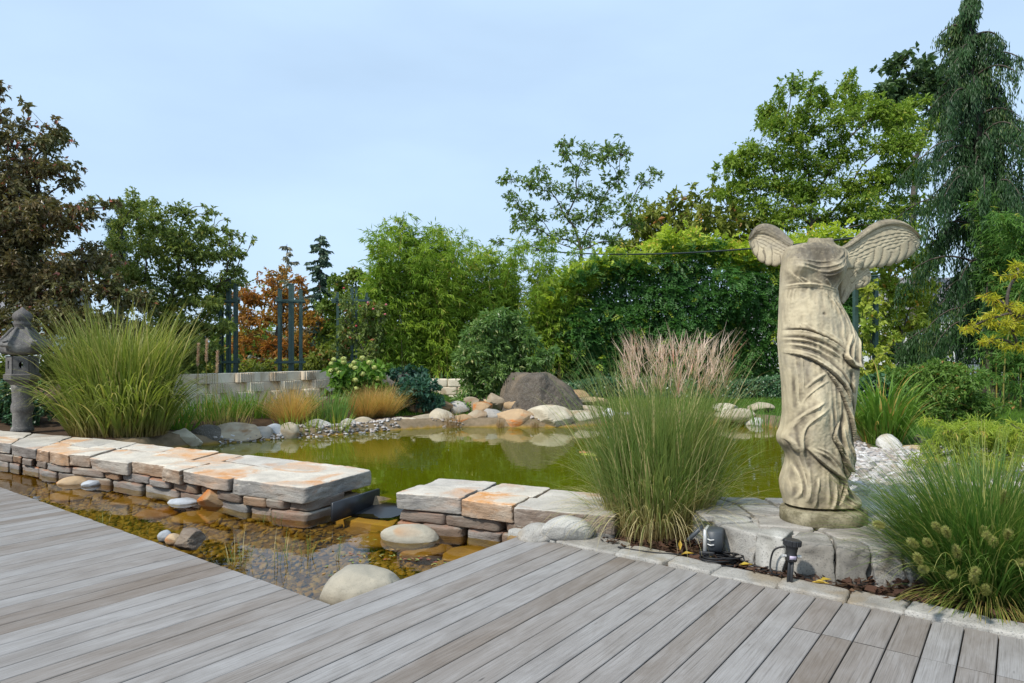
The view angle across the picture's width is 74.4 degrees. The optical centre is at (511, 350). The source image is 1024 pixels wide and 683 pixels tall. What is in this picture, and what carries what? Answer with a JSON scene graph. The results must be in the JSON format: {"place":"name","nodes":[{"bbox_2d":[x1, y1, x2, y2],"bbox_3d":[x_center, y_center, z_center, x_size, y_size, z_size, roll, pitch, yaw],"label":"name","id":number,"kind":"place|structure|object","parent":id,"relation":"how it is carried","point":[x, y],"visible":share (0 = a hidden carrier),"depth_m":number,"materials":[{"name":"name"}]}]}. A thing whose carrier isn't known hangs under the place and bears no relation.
{"place":"outdoors","nodes":[
{"label":"outdoors","id":0,"kind":"place"},
{"bbox_2d":[1,293,237,437],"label":"tall grass","id":1,"kind":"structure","parent":0,"point":[91,371],"depth_m":10.02,"materials":[{"name":"plant"}]},
{"bbox_2d":[220,526,255,570],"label":"water grass","id":2,"kind":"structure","parent":0,"point":[235,564],"depth_m":5.03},
{"bbox_2d":[332,379,403,418],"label":"hair grass","id":3,"kind":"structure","parent":0,"point":[363,409],"depth_m":13.46,"materials":[{"name":"plant"}]},
{"bbox_2d":[354,379,419,416],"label":"hair grass","id":4,"kind":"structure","parent":0,"point":[389,409],"depth_m":13.71,"materials":[{"name":"plant"}]},
{"bbox_2d":[0,362,1023,682],"bbox_3d":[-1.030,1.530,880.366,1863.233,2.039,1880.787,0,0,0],"label":"ground","id":5,"kind":"structure","parent":0,"point":[406,454],"depth_m":11.77,"materials":[{"name":"liquid"}]},
{"bbox_2d":[0,307,52,431],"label":"stone lantern","id":6,"kind":"object","parent":5,"relation":"on","point":[21,409],"visible":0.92,"depth_m":10.61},
{"bbox_2d":[0,378,59,426],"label":"ivy mound","id":7,"kind":"object","parent":5,"relation":"on","point":[5,406],"visible":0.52,"depth_m":11.52,"materials":[{"name":"green plant"}]},
{"bbox_2d":[0,80,163,362],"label":"copper tree","id":8,"kind":"object","parent":5,"relation":"on","point":[27,210],"visible":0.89,"depth_m":12.34,"materials":[{"name":"brown plant"}]},
{"bbox_2d":[0,316,189,398],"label":"dark shrub","id":9,"kind":"object","parent":5,"relation":"on","point":[2,366],"visible":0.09,"depth_m":13.18,"materials":[{"name":"green plant"}]},
{"bbox_2d":[53,394,170,437],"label":"dry grass","id":10,"kind":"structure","parent":5,"relation":"on","point":[112,424],"depth_m":10.02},
{"bbox_2d":[97,208,143,316],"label":"conifer","id":11,"kind":"object","parent":5,"relation":"on","point":[108,221],"visible":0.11,"depth_m":23.73,"materials":[{"name":"green plant"}]},
{"bbox_2d":[79,186,264,373],"bbox_3d":[-7.321,-1.257,14.765,3.639,4.331,2.813,0,0,0],"label":"hornbeam","id":12,"kind":"object","parent":5,"relation":"on","point":[192,282],"visible":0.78,"depth_m":14.31,"materials":[{"name":"green plant"}]},
{"bbox_2d":[0,430,370,528],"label":"stone wall","id":13,"kind":"structure","parent":5,"relation":"on","point":[299,494],"depth_m":7.38,"materials":[{"name":"stone"}]},
{"bbox_2d":[172,428,202,446],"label":"shore rock","id":14,"kind":"object","parent":5,"relation":"on","point":[188,437],"visible":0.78,"depth_m":10.73,"materials":[{"name":"stone"}]},
{"bbox_2d":[167,400,210,430],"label":"iris","id":15,"kind":"object","parent":5,"relation":"on","point":[176,425],"visible":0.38,"depth_m":11.24,"materials":[{"name":"green plant"}]},
{"bbox_2d":[171,509,225,524],"bbox_3d":[-3.129,1.685,6.804,0.550,0.110,0.402,0,0,0],"label":"sunken stone","id":16,"kind":"object","parent":5,"relation":"on","point":[197,517],"visible":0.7,"depth_m":6.68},
{"bbox_2d":[191,424,220,440],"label":"shore rock","id":17,"kind":"object","parent":5,"relation":"on","point":[209,431],"visible":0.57,"depth_m":11.11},
{"bbox_2d":[197,488,223,510],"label":"rock","id":18,"kind":"object","parent":5,"relation":"on","point":[208,500],"visible":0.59,"depth_m":6.78,"materials":[{"name":"stone"}]},
{"bbox_2d":[175,384,256,425],"bbox_3d":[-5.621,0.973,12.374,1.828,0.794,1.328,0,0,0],"label":"ornamental grass","id":19,"kind":"object","parent":5,"relation":"on","point":[197,415],"depth_m":12.27,"materials":[{"name":"green plant"}]},
{"bbox_2d":[218,278,239,372],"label":"trellis tower","id":20,"kind":"structure","parent":5,"relation":"on","point":[228,362],"depth_m":15.06,"materials":[{"name":"grey paint"}]},
{"bbox_2d":[218,422,261,441],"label":"shore rock","id":21,"kind":"object","parent":5,"relation":"on","point":[242,432],"visible":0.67,"depth_m":11.33,"materials":[{"name":"stone"}]},
{"bbox_2d":[18,480,466,600],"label":"stream pebbles","id":22,"kind":"object","parent":5,"relation":"on","point":[151,531],"visible":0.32,"depth_m":6.05,"materials":[{"name":"gravel"}]},
{"bbox_2d":[56,476,86,488],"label":"rock","id":23,"kind":"object","parent":22,"relation":"on","point":[72,482],"visible":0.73,"depth_m":7.94,"materials":[{"name":"stone"}]},
{"bbox_2d":[49,489,97,501],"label":"sunken stone","id":24,"kind":"object","parent":22,"relation":"on","point":[71,495],"visible":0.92,"depth_m":7.71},
{"bbox_2d":[110,496,145,507],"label":"sunken stone","id":25,"kind":"object","parent":22,"relation":"on","point":[121,502],"visible":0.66,"depth_m":7.40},
{"bbox_2d":[134,507,179,519],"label":"sunken stone","id":26,"kind":"object","parent":22,"relation":"on","point":[158,513],"visible":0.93,"depth_m":6.87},
{"bbox_2d":[174,527,205,550],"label":"rock","id":27,"kind":"object","parent":22,"relation":"on","point":[190,539],"visible":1,"depth_m":5.32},
{"bbox_2d":[399,543,452,561],"bbox_3d":[-0.708,1.675,5.612,0.438,0.131,0.301,0,0,0],"label":"sunken stone","id":28,"kind":"object","parent":22,"relation":"on","point":[435,551],"visible":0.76,"depth_m":5.51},
{"bbox_2d":[380,524,438,550],"bbox_3d":[-0.856,1.564,5.678,0.500,0.208,0.347,0,0,0],"label":"rock","id":29,"kind":"object","parent":28,"relation":"on","point":[401,537],"visible":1,"depth_m":5.56,"materials":[{"name":"stone"}]},
{"bbox_2d":[199,381,286,418],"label":"ornamental grass","id":30,"kind":"object","parent":5,"relation":"on","point":[256,407],"depth_m":12.73,"materials":[{"name":"green plant"}]},
{"bbox_2d":[174,370,333,411],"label":"block wall","id":31,"kind":"structure","parent":5,"relation":"on","point":[314,379],"depth_m":14.39,"materials":[{"name":"concrete"}]},
{"bbox_2d":[191,339,348,372],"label":"shrub","id":32,"kind":"object","parent":5,"relation":"on","point":[319,360],"visible":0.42,"depth_m":17.42,"materials":[{"name":"green plant"}]},
{"bbox_2d":[224,264,330,369],"bbox_3d":[-7.939,-0.785,22.871,3.829,4.387,2.362,0,0,0],"label":"autumn tree","id":33,"kind":"object","parent":5,"relation":"on","point":[249,299],"visible":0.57,"depth_m":22.76,"materials":[{"name":"orange plant"}]},
{"bbox_2d":[248,246,313,363],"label":"larch tree","id":34,"kind":"object","parent":5,"relation":"on","point":[287,259],"visible":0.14,"depth_m":39.92,"materials":[{"name":"orange plant"}]},
{"bbox_2d":[274,283,305,370],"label":"trellis tower","id":35,"kind":"structure","parent":5,"relation":"on","point":[290,301],"depth_m":15.98,"materials":[{"name":"grey paint"}]},
{"bbox_2d":[280,422,299,439],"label":"shore rock","id":36,"kind":"object","parent":5,"relation":"on","point":[293,433],"visible":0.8,"depth_m":11.67,"materials":[{"name":"stone"}]},
{"bbox_2d":[250,374,336,423],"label":"hair grass","id":37,"kind":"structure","parent":5,"relation":"on","point":[290,402],"depth_m":12.32,"materials":[{"name":"plant"}]},
{"bbox_2d":[295,235,339,368],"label":"spruce tree","id":38,"kind":"object","parent":5,"relation":"on","point":[320,278],"visible":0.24,"depth_m":41.82,"materials":[{"name":"green plant"}]},
{"bbox_2d":[294,381,363,422],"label":"iris","id":39,"kind":"object","parent":5,"relation":"on","point":[338,409],"visible":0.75,"depth_m":12.93,"materials":[{"name":"green plant"}]},
{"bbox_2d":[304,265,378,370],"bbox_3d":[-5.719,-0.725,23.018,2.908,4.262,2.564,0,0,0],"label":"green tree","id":40,"kind":"object","parent":5,"relation":"on","point":[326,306],"visible":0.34,"depth_m":22.58,"materials":[{"name":"green plant"}]},
{"bbox_2d":[331,288,371,370],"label":"trellis tower","id":41,"kind":"structure","parent":5,"relation":"on","point":[365,300],"depth_m":17.07,"materials":[{"name":"green paint"}]},
{"bbox_2d":[331,287,391,368],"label":"climbing rose","id":42,"kind":"object","parent":41,"relation":"attached to","point":[369,353],"visible":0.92,"depth_m":16.89,"materials":[{"name":"green plant"}]},
{"bbox_2d":[320,355,393,403],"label":"hydrangea","id":43,"kind":"object","parent":5,"relation":"on","point":[359,375],"visible":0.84,"depth_m":14.18,"materials":[{"name":"green plant"}]},
{"bbox_2d":[345,527,369,535],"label":"sunken stone","id":44,"kind":"object","parent":5,"relation":"on","point":[354,531],"visible":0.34,"depth_m":6.25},
{"bbox_2d":[320,564,399,605],"bbox_3d":[-0.961,1.543,4.339,0.482,0.330,0.458,0,0,0],"label":"boulder","id":45,"kind":"object","parent":5,"relation":"on","point":[349,581],"visible":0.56,"depth_m":4.18,"materials":[{"name":"stone"}]},
{"bbox_2d":[330,515,399,532],"bbox_3d":[-1.424,1.645,6.525,0.766,0.097,0.628,0,0,9],"label":"sill stone","id":46,"kind":"object","parent":5,"relation":"on","point":[375,525],"visible":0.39,"depth_m":6.33,"materials":[{"name":"stone"}]},
{"bbox_2d":[331,488,403,521],"bbox_3d":[-1.323,1.495,6.515,0.530,0.181,0.872,0,0,38],"label":"spillway liner","id":47,"kind":"object","parent":46,"relation":"on","point":[361,505],"visible":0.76,"depth_m":6.52,"materials":[{"name":"rubber"}]},
{"bbox_2d":[348,533,388,550],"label":"sunken stone","id":48,"kind":"object","parent":5,"relation":"on","point":[359,541],"visible":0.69,"depth_m":5.80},
{"bbox_2d":[345,211,439,369],"bbox_3d":[-3.255,-1.319,17.922,2.810,4.939,2.668,0,0,0],"label":"bamboo","id":49,"kind":"object","parent":5,"relation":"on","point":[389,284],"visible":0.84,"depth_m":17.54,"materials":[{"name":"plant"}]},
{"bbox_2d":[385,363,429,382],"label":"bush","id":50,"kind":"object","parent":5,"relation":"on","point":[393,374],"visible":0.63,"depth_m":15.29,"materials":[{"name":"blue plant"}]},
{"bbox_2d":[389,373,445,413],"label":"blue green bush","id":51,"kind":"object","parent":5,"relation":"on","point":[425,395],"visible":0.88,"depth_m":14.26,"materials":[{"name":"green plant"}]},
{"bbox_2d":[104,308,742,363],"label":"wood","id":52,"kind":"object","parent":5,"relation":"on","point":[248,352],"depth_m":62.75,"materials":[{"name":"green plant"}]},
{"bbox_2d":[384,217,491,378],"bbox_3d":[-1.965,-1.311,18.469,3.082,4.845,2.836,0,0,23],"label":"bamboo","id":53,"kind":"object","parent":5,"relation":"on","point":[438,348],"visible":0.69,"depth_m":17.96,"materials":[{"name":"plant"}]},
{"bbox_2d":[429,408,451,420],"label":"shore rock","id":54,"kind":"object","parent":5,"relation":"on","point":[438,413],"visible":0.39,"depth_m":13.60,"materials":[{"name":"stone"}]},
{"bbox_2d":[449,401,469,413],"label":"shore rock","id":55,"kind":"object","parent":5,"relation":"on","point":[461,405],"visible":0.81,"depth_m":14.60,"materials":[{"name":"white stone"}]},
{"bbox_2d":[431,378,490,396],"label":"terrace wall","id":56,"kind":"structure","parent":5,"relation":"on","point":[449,386],"depth_m":17.28,"materials":[{"name":"concrete"}]},
{"bbox_2d":[442,545,487,561],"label":"sunken stone","id":57,"kind":"object","parent":5,"relation":"on","point":[452,554],"visible":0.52,"depth_m":5.49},
{"bbox_2d":[433,235,533,385],"bbox_3d":[-1.069,-0.910,19.163,2.930,4.821,3.010,0,0,-18],"label":"bamboo","id":58,"kind":"object","parent":5,"relation":"on","point":[482,300],"visible":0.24,"depth_m":18.75,"materials":[{"name":"plant"}]},
{"bbox_2d":[486,393,504,410],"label":"shore rock","id":59,"kind":"object","parent":5,"relation":"on","point":[496,401],"visible":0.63,"depth_m":14.84,"materials":[{"name":"stone"}]},
{"bbox_2d":[396,479,617,546],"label":"stone wall","id":60,"kind":"structure","parent":5,"relation":"on","point":[469,512],"depth_m":5.71,"materials":[{"name":"stone"}]},
{"bbox_2d":[450,306,563,401],"bbox_3d":[-0.178,0.177,15.937,2.732,2.484,2.162,0,0,0],"label":"pale edged shrub","id":61,"kind":"object","parent":5,"relation":"on","point":[498,353],"visible":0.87,"depth_m":15.50,"materials":[{"name":"green plant"}]},
{"bbox_2d":[497,409,533,426],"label":"shore rock","id":62,"kind":"object","parent":5,"relation":"on","point":[515,417],"visible":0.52,"depth_m":13.48,"materials":[{"name":"stone"}]},
{"bbox_2d":[517,522,549,541],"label":"rock","id":63,"kind":"object","parent":5,"relation":"on","point":[526,532],"visible":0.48,"depth_m":5.15,"materials":[{"name":"stone"}]},
{"bbox_2d":[214,412,866,447],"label":"shore gravel","id":64,"kind":"structure","parent":5,"relation":"on","point":[858,443],"depth_m":12.22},
{"bbox_2d":[483,227,600,378],"bbox_3d":[0.733,-1.106,19.626,3.627,4.815,2.631,0,0,0],"label":"bamboo","id":65,"kind":"object","parent":5,"relation":"on","point":[532,302],"visible":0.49,"depth_m":19.20,"materials":[{"name":"plant"}]},
{"bbox_2d":[500,372,583,411],"bbox_3d":[0.638,1.009,14.762,2.346,1.082,1.438,0,0,0],"label":"boulder","id":66,"kind":"object","parent":5,"relation":"on","point":[539,385],"visible":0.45,"depth_m":14.40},
{"bbox_2d":[527,405,573,426],"bbox_3d":[0.772,1.364,13.719,0.665,0.536,0.871,0,0,-44],"label":"shore rock","id":67,"kind":"object","parent":5,"relation":"on","point":[543,415],"visible":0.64,"depth_m":13.46,"materials":[{"name":"stone"}]},
{"bbox_2d":[540,515,594,540],"bbox_3d":[0.427,1.382,5.196,0.421,0.226,0.254,0,0,0],"label":"rock","id":68,"kind":"object","parent":5,"relation":"on","point":[560,529],"visible":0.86,"depth_m":5.10,"materials":[{"name":"stone"}]},
{"bbox_2d":[488,133,664,370],"bbox_3d":[2.687,-3.697,28.167,7.440,10.827,3.559,0,0,0],"label":"ash tree","id":69,"kind":"object","parent":5,"relation":"on","point":[572,218],"visible":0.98,"depth_m":27.90,"materials":[{"name":"green plant"}]},
{"bbox_2d":[507,324,795,563],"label":"plume grass","id":70,"kind":"object","parent":5,"relation":"on","point":[659,477],"depth_m":5.12,"materials":[{"name":"plant"}]},
{"bbox_2d":[605,182,702,362],"bbox_3d":[7.713,-3.257,35.952,5.772,11.001,4.958,0,0,0],"label":"chestnut tree","id":71,"kind":"object","parent":5,"relation":"on","point":[654,217],"visible":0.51,"depth_m":35.68,"materials":[{"name":"green plant"}]},
{"bbox_2d":[562,373,781,398],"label":"ivy hedge","id":72,"kind":"object","parent":5,"relation":"on","point":[775,378],"visible":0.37,"depth_m":18.60,"materials":[{"name":"green plant"}]},
{"bbox_2d":[332,387,1023,447],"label":"lawn grass","id":73,"kind":"structure","parent":5,"relation":"on","point":[906,436],"depth_m":14.60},
{"bbox_2d":[540,216,873,396],"bbox_3d":[5.434,-1.085,19.901,9.862,5.419,3.738,0,0,0],"label":"wisteria hedge","id":74,"kind":"object","parent":5,"relation":"on","point":[677,277],"visible":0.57,"depth_m":18.96,"materials":[{"name":"green plant"}]},
{"bbox_2d":[675,181,784,344],"bbox_3d":[11.206,-3.072,33.615,5.688,10.319,4.650,0,0,0],"label":"chestnut tree","id":75,"kind":"object","parent":5,"relation":"on","point":[737,222],"visible":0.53,"depth_m":33.04,"materials":[{"name":"green plant"}]},
{"bbox_2d":[715,408,755,421],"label":"shore rock","id":76,"kind":"object","parent":5,"relation":"on","point":[739,410],"visible":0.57,"depth_m":13.75,"materials":[{"name":"stone"}]},
{"bbox_2d":[747,402,774,411],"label":"shore rock","id":77,"kind":"object","parent":5,"relation":"on","point":[761,406],"visible":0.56,"depth_m":14.59,"materials":[{"name":"stone"}]},
{"bbox_2d":[508,528,1023,639],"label":"granite edging","id":78,"kind":"object","parent":5,"relation":"on","point":[920,610],"visible":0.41,"depth_m":4.06,"materials":[{"name":"stone"}]},
{"bbox_2d":[781,538,801,582],"bbox_3d":[1.733,1.338,4.170,0.109,0.346,0.110,0,0,45],"label":"garden spotlight","id":79,"kind":"object","parent":5,"relation":"on","point":[793,545],"visible":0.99,"depth_m":4.15,"materials":[{"name":"black plastic"}]},
{"bbox_2d":[689,497,927,587],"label":"statue plinth","id":80,"kind":"structure","parent":5,"relation":"on","point":[832,559],"depth_m":4.43,"materials":[{"name":"stone"}]},
{"bbox_2d":[749,219,919,528],"bbox_3d":[2.420,0.128,4.839,1.310,2.197,0.534,0,0,0],"label":"winged statue","id":81,"kind":"object","parent":80,"relation":"on","point":[820,355],"visible":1,"depth_m":4.69,"materials":[{"name":"stone"}]},
{"bbox_2d":[595,531,1023,622],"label":"bark mulch","id":82,"kind":"object","parent":5,"relation":"on","point":[877,590],"visible":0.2,"depth_m":4.17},
{"bbox_2d":[618,546,784,575],"bbox_3d":[1.298,1.351,4.681,1.139,0.192,0.242,0,0,31],"label":"cable","id":83,"kind":"object","parent":82,"relation":"on","point":[730,559],"visible":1,"depth_m":4.55,"materials":[{"name":"rubber"}]},
{"bbox_2d":[687,524,723,552],"bbox_3d":[1.360,1.387,4.743,0.235,0.295,0.160,0,0,26],"label":"garden socket","id":84,"kind":"object","parent":82,"relation":"on","point":[713,540],"visible":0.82,"depth_m":4.68,"materials":[{"name":"grey plastic"}]},
{"bbox_2d":[707,66,946,241],"bbox_3d":[11.591,-4.455,24.863,8.583,12.219,4.137,0,0,9],"label":"ash tree","id":85,"kind":"object","parent":5,"relation":"on","point":[803,190],"visible":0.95,"depth_m":24.66,"materials":[{"name":"green plant"}]},
{"bbox_2d":[852,289,857,333],"bbox_3d":[8.145,-0.217,16.000,0.180,3.145,0.180,0,0,-11],"label":"pergola post","id":86,"kind":"object","parent":5,"relation":"on","point":[855,308],"depth_m":15.96,"materials":[{"name":"metal"}]},
{"bbox_2d":[856,267,895,378],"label":"vine","id":87,"kind":"object","parent":86,"relation":"attached to","point":[867,300],"visible":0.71,"depth_m":15.74,"materials":[{"name":"green plant"}]},
{"bbox_2d":[752,278,959,368],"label":"house","id":88,"kind":"structure","parent":5,"relation":"on","point":[866,359],"depth_m":47.50,"materials":[{"name":"white paint"}]},
{"bbox_2d":[855,372,891,423],"bbox_3d":[6.672,0.977,12.463,1.077,1.166,1.096,0,0,0],"label":"ivy mound","id":89,"kind":"object","parent":5,"relation":"on","point":[874,378],"visible":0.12,"depth_m":12.34,"materials":[{"name":"green plant"}]},
{"bbox_2d":[871,275,879,367],"bbox_3d":[8.613,-0.217,16.000,0.200,3.145,0.200,0,0,-11],"label":"pergola post","id":90,"kind":"object","parent":5,"relation":"on","point":[875,339],"visible":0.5,"depth_m":15.96,"materials":[{"name":"metal"}]},
{"bbox_2d":[858,240,953,358],"bbox_3d":[15.123,-1.330,26.828,4.959,6.173,2.823,0,0,-13],"label":"vine tree","id":91,"kind":"object","parent":5,"relation":"on","point":[888,281],"visible":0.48,"depth_m":26.55,"materials":[{"name":"green plant"}]},
{"bbox_2d":[799,414,1023,624],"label":"fountain grass","id":92,"kind":"object","parent":5,"relation":"on","point":[967,543],"depth_m":3.83,"materials":[{"name":"plant"}]},
{"bbox_2d":[854,359,969,444],"bbox_3d":[5.294,0.708,9.616,2.272,1.225,2.163,0,0,0],"label":"daylily","id":93,"kind":"object","parent":5,"relation":"on","point":[874,415],"visible":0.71,"depth_m":9.43,"materials":[{"name":"green plant"}]},
{"bbox_2d":[866,39,959,331],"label":"oak tree","id":94,"kind":"object","parent":5,"relation":"on","point":[898,89],"visible":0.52,"depth_m":45.64,"materials":[{"name":"green plant"}]},
{"bbox_2d":[868,330,967,384],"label":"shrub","id":95,"kind":"object","parent":5,"relation":"on","point":[893,350],"visible":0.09,"depth_m":20.07,"materials":[{"name":"green plant"}]},
{"bbox_2d":[848,446,1023,497],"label":"pebble bed","id":96,"kind":"object","parent":5,"relation":"on","point":[873,452],"visible":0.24,"depth_m":7.32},
{"bbox_2d":[876,434,901,448],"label":"boulder","id":97,"kind":"object","parent":96,"relation":"on","point":[882,442],"visible":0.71,"depth_m":8.89,"materials":[{"name":"white stone"}]},
{"bbox_2d":[875,357,1018,422],"bbox_3d":[8.155,0.747,12.953,2.310,1.280,2.105,0,0,0],"label":"azalea","id":98,"kind":"object","parent":5,"relation":"on","point":[975,400],"visible":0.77,"depth_m":12.56,"materials":[{"name":"green plant"}]},
{"bbox_2d":[877,0,1023,404],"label":"weeping cypress","id":99,"kind":"object","parent":5,"relation":"on","point":[972,96],"visible":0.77,"depth_m":16.77,"materials":[{"name":"green plant"}]},
{"bbox_2d":[902,412,1023,480],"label":"lace maple","id":100,"kind":"object","parent":5,"relation":"on","point":[991,429],"visible":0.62,"depth_m":6.80,"materials":[{"name":"green plant"}]},
{"bbox_2d":[954,180,1023,408],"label":"bamboo","id":101,"kind":"object","parent":5,"relation":"on","point":[1007,238],"visible":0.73,"depth_m":15.48,"materials":[{"name":"plant"}]},
{"bbox_2d":[956,259,1023,354],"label":"yellow maple","id":102,"kind":"object","parent":5,"relation":"on","point":[1012,325],"visible":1,"depth_m":7.47,"materials":[{"name":"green plant"}]},
{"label":"deck substructure","id":103,"kind":"structure","parent":5,"relation":"on","visible":0},
{"bbox_2d":[0,487,1023,682],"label":"deck floor","id":104,"kind":"structure","parent":103,"relation":"on","point":[84,600],"depth_m":3.54,"materials":[{"name":"grey wood"}]},
{"bbox_2d":[0,0,1023,340],"label":"sky","id":105,"kind":"structure","parent":0,"point":[302,121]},
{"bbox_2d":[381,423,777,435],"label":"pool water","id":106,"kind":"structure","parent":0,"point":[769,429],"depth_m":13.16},
{"bbox_2d":[323,408,354,433],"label":"pond reeds","id":107,"kind":"object","parent":106,"relation":"on","point":[343,423],"visible":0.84,"depth_m":12.19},
{"bbox_2d":[441,409,462,427],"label":"rushes","id":108,"kind":"object","parent":106,"relation":"on","point":[452,425],"visible":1,"depth_m":13.23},
{"bbox_2d":[739,391,781,428],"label":"pond reeds","id":109,"kind":"object","parent":106,"relation":"on","point":[752,418],"visible":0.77,"depth_m":13.20,"materials":[{"name":"green plant"}]},
{"bbox_2d":[532,237,853,254],"bbox_3d":[3.817,-2.799,17.901,0.044,1.045,10.542,0,0,-37],"label":"overhead cable","id":110,"kind":"object","parent":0,"point":[693,252],"visible":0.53,"depth_m":17.05,"materials":[{"name":"paint"}]},
{"label":"stream water","id":111,"kind":"structure","parent":0,"visible":0},
{"bbox_2d":[167,497,197,507],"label":"rock","id":112,"kind":"object","parent":111,"relation":"on","point":[181,502],"visible":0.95,"depth_m":6.93,"materials":[{"name":"grey stone"}]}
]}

